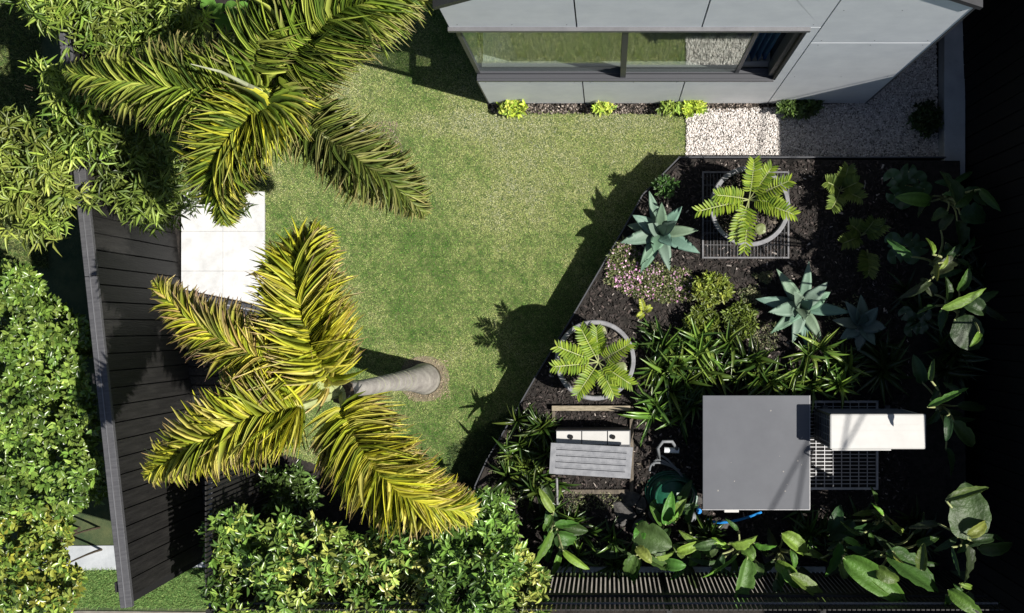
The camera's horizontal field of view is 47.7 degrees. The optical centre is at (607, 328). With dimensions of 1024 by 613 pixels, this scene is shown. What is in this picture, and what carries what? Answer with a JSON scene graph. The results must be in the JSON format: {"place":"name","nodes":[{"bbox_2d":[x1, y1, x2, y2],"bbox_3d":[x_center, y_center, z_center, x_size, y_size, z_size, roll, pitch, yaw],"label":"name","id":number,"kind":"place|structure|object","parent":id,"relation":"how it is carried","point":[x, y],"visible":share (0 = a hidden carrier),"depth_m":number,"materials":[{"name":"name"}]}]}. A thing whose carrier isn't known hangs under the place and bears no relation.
{"place":"outdoors","nodes":[
{"label":"outdoors","id":0,"kind":"place"},
{"bbox_2d":[0,0,49,269],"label":"rough grass","id":1,"kind":"structure","parent":0,"point":[11,74],"depth_m":12.43,"materials":[{"name":"plant"}]},
{"bbox_2d":[4,545,204,569],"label":"footpath","id":2,"kind":"structure","parent":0,"point":[104,558],"depth_m":12.43,"materials":[{"name":"concrete"}]},
{"bbox_2d":[65,566,206,610],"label":"verge grass","id":3,"kind":"structure","parent":0,"point":[160,597],"depth_m":12.42,"materials":[{"name":"plant"}]},
{"bbox_2d":[222,0,685,480],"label":"lawn ground","id":4,"kind":"structure","parent":0,"point":[555,178],"depth_m":12.00,"materials":[{"name":"plant"}]},
{"bbox_2d":[62,0,433,228],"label":"palm tree","id":5,"kind":"object","parent":4,"relation":"on","point":[262,88],"visible":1,"depth_m":8.18,"materials":[{"name":"green plant"}]},
{"bbox_2d":[400,356,449,401],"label":"root soil","id":6,"kind":"structure","parent":4,"relation":"on","point":[416,362],"depth_m":12.00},
{"bbox_2d":[140,215,480,542],"bbox_3d":[-2.178,0.356,9.777,2.511,4.460,2.328,0,90,0],"label":"palm tree","id":7,"kind":"object","parent":6,"relation":"on","point":[289,364],"visible":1,"depth_m":7.93,"materials":[{"name":"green plant"}]},
{"bbox_2d":[445,411,512,491],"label":"groundcover","id":8,"kind":"object","parent":4,"relation":"on","point":[468,447],"visible":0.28,"depth_m":11.99,"materials":[{"name":"green plant"}]},
{"bbox_2d":[0,1,967,612],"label":"ground","id":9,"kind":"structure","parent":0,"point":[62,275],"depth_m":12.45,"materials":[{"name":"plant"}]},
{"bbox_2d":[0,258,92,404],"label":"hedge shrub","id":10,"kind":"object","parent":9,"relation":"on","point":[31,310],"visible":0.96,"depth_m":10.52,"materials":[{"name":"green plant"}]},
{"bbox_2d":[0,104,97,255],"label":"bamboo clump","id":11,"kind":"object","parent":9,"relation":"on","point":[37,178],"visible":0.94,"depth_m":9.80,"materials":[{"name":"green plant"}]},
{"bbox_2d":[0,503,102,612],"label":"hedge shrub","id":12,"kind":"object","parent":9,"relation":"on","point":[34,590],"visible":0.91,"depth_m":10.68,"materials":[{"name":"green plant"}]},
{"bbox_2d":[0,383,107,520],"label":"hedge shrub","id":13,"kind":"object","parent":9,"relation":"on","point":[30,433],"visible":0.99,"depth_m":10.50,"materials":[{"name":"green plant"}]},
{"bbox_2d":[0,0,202,61],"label":"bamboo clump","id":14,"kind":"object","parent":9,"relation":"on","point":[101,18],"visible":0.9,"depth_m":9.86,"materials":[{"name":"green plant"}]},
{"bbox_2d":[58,5,206,607],"bbox_3d":[-4.521,-0.572,11.217,0.155,2.489,6.028,-6,90,0],"label":"board fence","id":15,"kind":"object","parent":9,"relation":"on","point":[140,379],"visible":0.45,"depth_m":10.54,"materials":[{"name":"black"}]},
{"bbox_2d":[549,576,864,592],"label":"pale street paving","id":16,"kind":"structure","parent":9,"relation":"on","point":[655,585],"depth_m":12.40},
{"bbox_2d":[477,159,966,570],"bbox_3d":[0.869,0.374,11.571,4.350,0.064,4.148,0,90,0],"label":"bark mulch","id":17,"kind":"object","parent":9,"relation":"on","point":[736,286],"visible":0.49,"depth_m":11.57,"materials":[{"name":"wood"}]},
{"bbox_2d":[488,444,566,520],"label":"strap leaf plant","id":18,"kind":"object","parent":17,"relation":"on","point":[529,487],"visible":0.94,"depth_m":11.40,"materials":[{"name":"green plant"}]},
{"bbox_2d":[493,403,562,451],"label":"strap leaf plant","id":19,"kind":"object","parent":17,"relation":"on","point":[540,429],"visible":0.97,"depth_m":11.35,"materials":[{"name":"green plant"}]},
{"bbox_2d":[493,428,580,499],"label":"strap leaf plant","id":20,"kind":"object","parent":17,"relation":"on","point":[507,449],"visible":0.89,"depth_m":11.41,"materials":[{"name":"green plant"}]},
{"bbox_2d":[524,481,589,574],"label":"paddle leaf plant","id":21,"kind":"object","parent":17,"relation":"on","point":[562,534],"visible":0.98,"depth_m":11.09,"materials":[{"name":"plant"}]},
{"bbox_2d":[533,490,608,578],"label":"strap leaf plant","id":22,"kind":"object","parent":17,"relation":"on","point":[578,547],"visible":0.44,"depth_m":11.41,"materials":[{"name":"green plant"}]},
{"bbox_2d":[549,427,632,478],"bbox_3d":[-0.162,1.213,11.278,0.800,0.563,0.447,0,90,0],"label":"ribbed box","id":23,"kind":"object","parent":17,"relation":"on","point":[596,451],"visible":1,"depth_m":11.00,"materials":[{"name":"grey metal"}]},
{"bbox_2d":[552,405,633,493],"bbox_3d":[-0.153,1.227,11.540,0.818,0.080,0.907,0,90,0],"label":"timber surround","id":24,"kind":"object","parent":17,"relation":"on","point":[594,408],"visible":0.78,"depth_m":11.54,"materials":[{"name":"wood"}]},
{"bbox_2d":[555,320,635,400],"bbox_3d":[-0.123,0.307,11.310,0.776,0.480,0.776,0,90,0],"label":"plant pot","id":25,"kind":"object","parent":17,"relation":"on","point":[615,333],"visible":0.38,"depth_m":11.12,"materials":[{"name":"concrete"}]},
{"bbox_2d":[549,321,637,401],"bbox_3d":[-0.130,0.315,10.923,0.850,0.323,0.769,0,90,0],"label":"cardboard palm","id":26,"kind":"object","parent":25,"relation":"in","point":[609,379],"visible":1,"depth_m":10.89,"materials":[{"name":"green plant"}]},
{"bbox_2d":[593,518,631,580],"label":"strap leaf plant","id":27,"kind":"object","parent":17,"relation":"on","point":[616,565],"visible":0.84,"depth_m":11.36,"materials":[{"name":"green plant"}]},
{"bbox_2d":[590,520,685,583],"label":"paddle leaf plant","id":28,"kind":"object","parent":17,"relation":"on","point":[652,544],"visible":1,"depth_m":10.78,"materials":[{"name":"plant"}]},
{"bbox_2d":[603,235,695,303],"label":"flowering groundcover","id":29,"kind":"object","parent":17,"relation":"on","point":[667,291],"visible":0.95,"depth_m":11.53,"materials":[{"name":"pink plant"}]},
{"bbox_2d":[632,318,669,355],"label":"strap leaf plant","id":30,"kind":"object","parent":17,"relation":"on","point":[650,335],"visible":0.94,"depth_m":11.48,"materials":[{"name":"green plant"}]},
{"bbox_2d":[618,378,696,446],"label":"strap leaf plant","id":31,"kind":"object","parent":17,"relation":"on","point":[657,412],"visible":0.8,"depth_m":11.38,"materials":[{"name":"green plant"}]},
{"bbox_2d":[620,191,699,273],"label":"agave","id":32,"kind":"object","parent":17,"relation":"on","point":[659,231],"visible":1,"depth_m":11.32,"materials":[{"name":"plant"}]},
{"bbox_2d":[650,173,679,198],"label":"mound shrub","id":33,"kind":"object","parent":17,"relation":"on","point":[665,183],"visible":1,"depth_m":11.36,"materials":[{"name":"green plant"}]},
{"bbox_2d":[636,480,698,553],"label":"paddle leaf plant","id":34,"kind":"object","parent":17,"relation":"on","point":[670,510],"visible":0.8,"depth_m":11.10,"materials":[{"name":"plant"}]},
{"bbox_2d":[633,316,702,418],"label":"strap leaf plant","id":35,"kind":"object","parent":17,"relation":"on","point":[661,368],"visible":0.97,"depth_m":11.36,"materials":[{"name":"green plant"}]},
{"bbox_2d":[644,470,697,514],"bbox_3d":[0.630,1.643,11.494,0.528,0.155,0.437,0,90,0],"label":"garden hose","id":36,"kind":"object","parent":17,"relation":"on","point":[664,486],"visible":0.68,"depth_m":11.44,"materials":[{"name":"green plastic"}]},
{"bbox_2d":[667,313,725,382],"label":"strap leaf plant","id":37,"kind":"object","parent":17,"relation":"on","point":[704,347],"visible":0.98,"depth_m":11.33,"materials":[{"name":"green plant"}]},
{"bbox_2d":[665,351,737,427],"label":"strap leaf plant","id":38,"kind":"object","parent":17,"relation":"on","point":[702,384],"visible":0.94,"depth_m":11.40,"materials":[{"name":"green plant"}]},
{"bbox_2d":[669,501,735,587],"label":"paddle leaf plant","id":39,"kind":"object","parent":17,"relation":"on","point":[680,553],"visible":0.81,"depth_m":11.16,"materials":[{"name":"plant"}]},
{"bbox_2d":[682,301,723,340],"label":"mound shrub","id":40,"kind":"object","parent":17,"relation":"on","point":[699,314],"visible":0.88,"depth_m":11.40,"materials":[{"name":"green plant"}]},
{"bbox_2d":[683,513,728,558],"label":"strap leaf plant","id":41,"kind":"object","parent":17,"relation":"on","point":[707,530],"visible":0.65,"depth_m":11.38,"materials":[{"name":"green plant"}]},
{"bbox_2d":[692,269,734,307],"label":"mound shrub","id":42,"kind":"object","parent":17,"relation":"on","point":[712,289],"visible":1,"depth_m":11.38,"materials":[{"name":"green plant"}]},
{"bbox_2d":[687,519,776,607],"bbox_3d":[1.220,2.172,10.996,0.783,1.175,0.687,41,90,0],"label":"paddle leaf plant","id":43,"kind":"object","parent":17,"relation":"on","point":[750,572],"visible":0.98,"depth_m":10.76,"materials":[{"name":"plant"}]},
{"bbox_2d":[720,298,759,339],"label":"mound shrub","id":44,"kind":"object","parent":17,"relation":"on","point":[738,311],"visible":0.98,"depth_m":11.39,"materials":[{"name":"green plant"}]},
{"bbox_2d":[702,171,788,258],"bbox_3d":[1.382,-1.137,11.567,0.874,0.026,0.874,0,90,0],"label":"steel grate","id":45,"kind":"object","parent":17,"relation":"on","point":[785,249],"visible":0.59,"depth_m":11.57,"materials":[{"name":"black"}]},
{"bbox_2d":[710,166,789,245],"bbox_3d":[1.365,-1.175,11.310,0.776,0.480,0.776,0,90,0],"label":"plant pot","id":46,"kind":"object","parent":45,"relation":"on","point":[774,225],"visible":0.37,"depth_m":11.12,"materials":[{"name":"concrete"}]},
{"bbox_2d":[692,155,799,255],"bbox_3d":[1.357,-1.134,10.889,0.965,0.371,0.760,-41,90,0],"label":"cardboard palm","id":47,"kind":"object","parent":46,"relation":"in","point":[768,201],"visible":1,"depth_m":10.86,"materials":[{"name":"green plant"}]},
{"bbox_2d":[706,316,785,387],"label":"strap leaf plant","id":48,"kind":"object","parent":17,"relation":"on","point":[748,360],"visible":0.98,"depth_m":11.36,"materials":[{"name":"green plant"}]},
{"bbox_2d":[702,395,809,511],"bbox_3d":[1.403,1.192,11.239,1.021,0.683,1.113,0,90,0],"label":"equipment cover","id":49,"kind":"object","parent":17,"relation":"on","point":[755,452],"visible":1,"depth_m":10.90,"materials":[{"name":"grey"}]},
{"bbox_2d":[723,355,793,394],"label":"strap leaf plant","id":50,"kind":"object","parent":17,"relation":"on","point":[766,383],"visible":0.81,"depth_m":11.35,"materials":[{"name":"green plant"}]},
{"bbox_2d":[752,527,827,601],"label":"paddle leaf plant","id":51,"kind":"object","parent":17,"relation":"on","point":[790,575],"visible":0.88,"depth_m":10.78,"materials":[{"name":"plant"}]},
{"bbox_2d":[756,262,847,344],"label":"agave","id":52,"kind":"object","parent":17,"relation":"on","point":[796,308],"visible":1,"depth_m":11.33,"materials":[{"name":"plant"}]},
{"bbox_2d":[779,505,830,560],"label":"strap leaf plant","id":53,"kind":"object","parent":17,"relation":"on","point":[808,533],"visible":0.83,"depth_m":11.37,"materials":[{"name":"green plant"}]},
{"bbox_2d":[770,328,849,414],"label":"strap leaf plant","id":54,"kind":"object","parent":17,"relation":"on","point":[802,384],"visible":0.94,"depth_m":11.36,"materials":[{"name":"green plant"}]},
{"bbox_2d":[814,339,872,408],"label":"strap leaf plant","id":55,"kind":"object","parent":17,"relation":"on","point":[840,382],"visible":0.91,"depth_m":11.36,"materials":[{"name":"green plant"}]},
{"bbox_2d":[810,401,877,489],"bbox_3d":[2.334,1.167,11.509,0.729,0.026,0.889,0,90,0],"label":"steel grate","id":56,"kind":"object","parent":17,"relation":"on","point":[830,469],"visible":0.43,"depth_m":11.52,"materials":[{"name":"black"}]},
{"bbox_2d":[813,405,925,449],"bbox_3d":[2.471,0.946,11.017,0.878,0.957,0.362,0,90,0],"label":"outdoor unit","id":57,"kind":"object","parent":56,"relation":"on","point":[886,428],"visible":1,"depth_m":10.54,"materials":[{"name":"white metal"}]},
{"bbox_2d":[822,161,867,213],"bbox_3d":[2.280,-1.366,11.411,0.445,0.343,0.466,-24,90,0],"label":"cardboard palm","id":58,"kind":"object","parent":17,"relation":"on","point":[852,185],"visible":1,"depth_m":11.31,"materials":[{"name":"green plant"}]},
{"bbox_2d":[803,505,905,601],"bbox_3d":[2.228,2.237,10.919,0.588,1.329,0.897,-31,90,0],"label":"paddle leaf plant","id":59,"kind":"object","parent":17,"relation":"on","point":[858,568],"visible":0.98,"depth_m":10.37,"materials":[{"name":"plant"}]},
{"bbox_2d":[833,295,885,351],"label":"agave","id":60,"kind":"object","parent":17,"relation":"on","point":[861,324],"visible":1,"depth_m":11.35,"materials":[{"name":"plant"}]},
{"bbox_2d":[838,215,890,250],"bbox_3d":[2.493,-0.961,11.414,0.535,0.338,0.327,-19,90,0],"label":"cardboard palm","id":61,"kind":"object","parent":17,"relation":"on","point":[872,228],"visible":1,"depth_m":11.31,"materials":[{"name":"green plant"}]},
{"bbox_2d":[828,486,903,545],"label":"paddle leaf plant","id":62,"kind":"object","parent":17,"relation":"on","point":[848,527],"visible":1,"depth_m":11.03,"materials":[{"name":"plant"}]},
{"bbox_2d":[856,249,880,279],"bbox_3d":[2.564,-0.634,11.418,0.255,0.328,0.325,0,90,0],"label":"cardboard palm","id":63,"kind":"object","parent":17,"relation":"on","point":[868,264],"visible":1,"depth_m":11.33,"materials":[{"name":"green plant"}]},
{"bbox_2d":[844,494,894,563],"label":"strap leaf plant","id":64,"kind":"object","parent":17,"relation":"on","point":[876,545],"visible":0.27,"depth_m":11.44,"materials":[{"name":"green plant"}]},
{"bbox_2d":[844,317,915,405],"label":"strap leaf plant","id":65,"kind":"object","parent":17,"relation":"on","point":[883,361],"visible":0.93,"depth_m":11.38,"materials":[{"name":"green plant"}]},
{"bbox_2d":[847,513,939,592],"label":"paddle leaf plant","id":66,"kind":"object","parent":17,"relation":"on","point":[905,563],"visible":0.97,"depth_m":10.25,"materials":[{"name":"plant"}]},
{"bbox_2d":[884,232,928,263],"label":"round leaf plant","id":67,"kind":"object","parent":17,"relation":"on","point":[915,244],"visible":0.68,"depth_m":11.22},
{"bbox_2d":[883,163,931,208],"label":"round leaf plant","id":68,"kind":"object","parent":17,"relation":"on","point":[902,179],"visible":0.88,"depth_m":11.24,"materials":[{"name":"plant"}]},
{"bbox_2d":[898,306,931,336],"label":"round leaf plant","id":69,"kind":"object","parent":17,"relation":"on","point":[910,316],"visible":0.95,"depth_m":11.24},
{"bbox_2d":[886,266,950,336],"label":"strap leaf plant","id":70,"kind":"object","parent":17,"relation":"on","point":[931,322],"visible":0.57,"depth_m":11.47,"materials":[{"name":"green plant"}]},
{"bbox_2d":[890,495,947,561],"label":"strap leaf plant","id":71,"kind":"object","parent":17,"relation":"on","point":[913,539],"visible":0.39,"depth_m":11.37,"materials":[{"name":"green plant"}]},
{"bbox_2d":[886,214,975,297],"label":"paddle leaf plant","id":72,"kind":"object","parent":17,"relation":"on","point":[946,265],"visible":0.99,"depth_m":10.33,"materials":[{"name":"plant"}]},
{"bbox_2d":[895,171,1000,244],"bbox_3d":[3.272,-1.240,11.009,0.773,1.149,0.728,-42,90,0],"label":"paddle leaf plant","id":73,"kind":"object","parent":17,"relation":"on","point":[957,195],"visible":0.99,"depth_m":10.70,"materials":[{"name":"plant"}]},
{"bbox_2d":[912,354,985,476],"bbox_3d":[3.022,0.811,10.795,0.953,1.577,0.746,35,90,0],"label":"paddle leaf plant","id":74,"kind":"object","parent":17,"relation":"on","point":[954,420],"visible":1,"depth_m":10.65,"materials":[{"name":"plant"}]},
{"bbox_2d":[922,327,991,394],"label":"strap leaf plant","id":75,"kind":"object","parent":17,"relation":"on","point":[947,364],"visible":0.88,"depth_m":11.35,"materials":[{"name":"green plant"}]},
{"bbox_2d":[927,236,986,316],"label":"strap leaf plant","id":76,"kind":"object","parent":17,"relation":"on","point":[977,271],"visible":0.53,"depth_m":11.34,"materials":[{"name":"green plant"}]},
{"bbox_2d":[909,481,1012,583],"bbox_3d":[3.063,1.766,10.539,0.703,2.088,0.906,-35,90,0],"label":"paddle leaf plant","id":77,"kind":"object","parent":17,"relation":"on","point":[969,517],"visible":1,"depth_m":9.74,"materials":[{"name":"plant"}]},
{"bbox_2d":[917,268,1006,350],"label":"paddle leaf plant","id":78,"kind":"object","parent":17,"relation":"on","point":[966,332],"visible":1,"depth_m":10.09,"materials":[{"name":"plant"}]},
{"bbox_2d":[944,583,1000,612],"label":"paddle leaf plant","id":79,"kind":"object","parent":17,"relation":"on","point":[960,598],"visible":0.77,"depth_m":10.04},
{"bbox_2d":[685,43,938,156],"bbox_3d":[2.127,-2.373,12.008,2.627,0.024,1.240,0,90,0],"label":"gravel base","id":80,"kind":"object","parent":9,"relation":"on","point":[800,126],"visible":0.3,"depth_m":12.00,"materials":[{"name":"gravel"}]},
{"bbox_2d":[905,98,943,139],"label":"shrub","id":81,"kind":"object","parent":80,"relation":"on","point":[926,119],"visible":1,"depth_m":11.79,"materials":[{"name":"green plant"}]},
{"bbox_2d":[960,0,1023,612],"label":"dark boundary wall","id":82,"kind":"structure","parent":9,"relation":"on","point":[993,46],"depth_m":10.99,"materials":[{"name":"black"}]},
{"bbox_2d":[172,0,937,560],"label":"garden soil","id":83,"kind":"structure","parent":0,"point":[330,510],"depth_m":12.02,"materials":[{"name":"soil"}]},
{"bbox_2d":[18,52,121,174],"bbox_3d":[-4.618,-1.881,10.669,0.867,2.705,1.310,-28,90,0],"label":"bamboo clump","id":84,"kind":"object","parent":83,"relation":"on","point":[73,126],"visible":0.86,"depth_m":9.58,"materials":[{"name":"green plant"}]},
{"bbox_2d":[49,106,198,239],"bbox_3d":[-4.563,-1.492,10.835,1.962,2.375,1.199,15,90,0],"label":"bamboo clump","id":85,"kind":"object","parent":83,"relation":"on","point":[151,194],"visible":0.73,"depth_m":9.97,"materials":[{"name":"green plant"}]},
{"bbox_2d":[109,0,234,116],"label":"bamboo clump","id":86,"kind":"object","parent":83,"relation":"on","point":[198,24],"visible":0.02,"depth_m":10.53,"materials":[{"name":"green plant"}]},
{"bbox_2d":[145,121,271,221],"bbox_3d":[-4.411,-1.617,11.701,2.088,1.013,1.474,0,90,0],"label":"shade shrub","id":87,"kind":"object","parent":83,"relation":"on","point":[194,199],"visible":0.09,"depth_m":11.57,"materials":[{"name":"green plant"}]},
{"bbox_2d":[199,0,247,32],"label":"round leaf plant","id":88,"kind":"object","parent":83,"relation":"on","point":[224,20],"visible":0.68,"depth_m":11.63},
{"bbox_2d":[181,192,265,305],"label":"entry paving","id":89,"kind":"structure","parent":83,"relation":"on","point":[215,260],"depth_m":11.97,"materials":[{"name":"grey tile"}]},
{"bbox_2d":[184,323,271,502],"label":"entry deck","id":90,"kind":"structure","parent":83,"relation":"on","point":[197,382],"depth_m":11.97,"materials":[{"name":"wood"}]},
{"bbox_2d":[205,453,272,606],"bbox_3d":[-3.515,1.890,11.160,0.042,2.280,1.220,0,90,0],"label":"side slat fence","id":91,"kind":"object","parent":83,"relation":"on","point":[210,501],"visible":0.38,"depth_m":10.63,"materials":[{"name":"metal"}]},
{"bbox_2d":[195,502,298,612],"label":"broadleaf shrub","id":92,"kind":"object","parent":83,"relation":"on","point":[235,528],"visible":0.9,"depth_m":10.08,"materials":[{"name":"green plant"}]},
{"bbox_2d":[255,458,324,516],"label":"shade shrub","id":93,"kind":"object","parent":83,"relation":"on","point":[288,495],"visible":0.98,"depth_m":11.29,"materials":[{"name":"green plant"}]},
{"bbox_2d":[265,504,369,612],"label":"broadleaf shrub","id":94,"kind":"object","parent":83,"relation":"on","point":[335,561],"visible":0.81,"depth_m":10.13,"materials":[{"name":"green plant"}]},
{"bbox_2d":[342,523,441,612],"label":"broadleaf shrub","id":95,"kind":"object","parent":83,"relation":"on","point":[394,551],"visible":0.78,"depth_m":10.22,"materials":[{"name":"green plant"}]},
{"bbox_2d":[419,485,527,612],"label":"broadleaf shrub","id":96,"kind":"object","parent":83,"relation":"on","point":[492,514],"visible":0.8,"depth_m":9.92,"materials":[{"name":"green plant"}]},
{"bbox_2d":[461,543,555,612],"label":"broadleaf shrub","id":97,"kind":"object","parent":83,"relation":"on","point":[535,578],"visible":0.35,"depth_m":10.11,"materials":[{"name":"green plant"}]},
{"bbox_2d":[496,99,527,118],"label":"shrub","id":98,"kind":"object","parent":83,"relation":"on","point":[512,108],"visible":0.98,"depth_m":11.80,"materials":[{"name":"green plant"}]},
{"bbox_2d":[206,562,1003,612],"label":"slat fence","id":99,"kind":"object","parent":83,"relation":"on","point":[918,598],"visible":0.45,"depth_m":10.46,"materials":[{"name":"metal"}]},
{"bbox_2d":[490,103,775,114],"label":"soil crumbs","id":100,"kind":"object","parent":83,"relation":"on","point":[749,106],"visible":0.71,"depth_m":11.99,"materials":[{"name":"soil"}]},
{"bbox_2d":[474,157,945,540],"bbox_3d":[0.452,-0.329,11.785,6.278,0.450,1.772,-41,90,0],"label":"bed edging","id":101,"kind":"object","parent":83,"relation":"on","point":[819,158],"visible":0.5,"depth_m":11.56,"materials":[{"name":"grey metal"}]},
{"bbox_2d":[775,99,824,119],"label":"shrub","id":102,"kind":"object","parent":83,"relation":"on","point":[798,109],"visible":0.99,"depth_m":11.79,"materials":[{"name":"green plant"}]},
{"bbox_2d":[938,20,964,174],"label":"concrete kerb","id":103,"kind":"structure","parent":83,"relation":"on","point":[951,104],"depth_m":11.78,"materials":[{"name":"concrete"}]},
{"bbox_2d":[433,0,982,103],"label":"house","id":104,"kind":"structure","parent":0,"point":[847,51],"depth_m":9.81,"materials":[{"name":"grey"}]},
{"bbox_2d":[509,33,737,61],"bbox_3d":[0.130,-2.555,10.000,1.980,1.960,0.094,0,90,0],"label":"sheer curtain","id":105,"kind":"object","parent":104,"relation":"hanging from","point":[646,47],"visible":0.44,"depth_m":10.43,"materials":[{"name":"white fabric"}]},
{"bbox_2d":[456,33,799,81],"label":"window","id":106,"kind":"structure","parent":104,"relation":"in","point":[471,43],"depth_m":10.81,"materials":[{"name":"grey metal"}]},
{"bbox_2d":[741,33,780,60],"bbox_3d":[1.370,-2.558,9.945,0.237,1.850,0.082,-5,90,0],"label":"blue curtain","id":107,"kind":"object","parent":104,"relation":"hanging from","point":[763,44],"visible":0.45,"depth_m":10.38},
{"bbox_2d":[453,597,965,612],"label":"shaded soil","id":108,"kind":"structure","parent":0,"point":[753,611],"depth_m":12.42,"materials":[{"name":"soil"}]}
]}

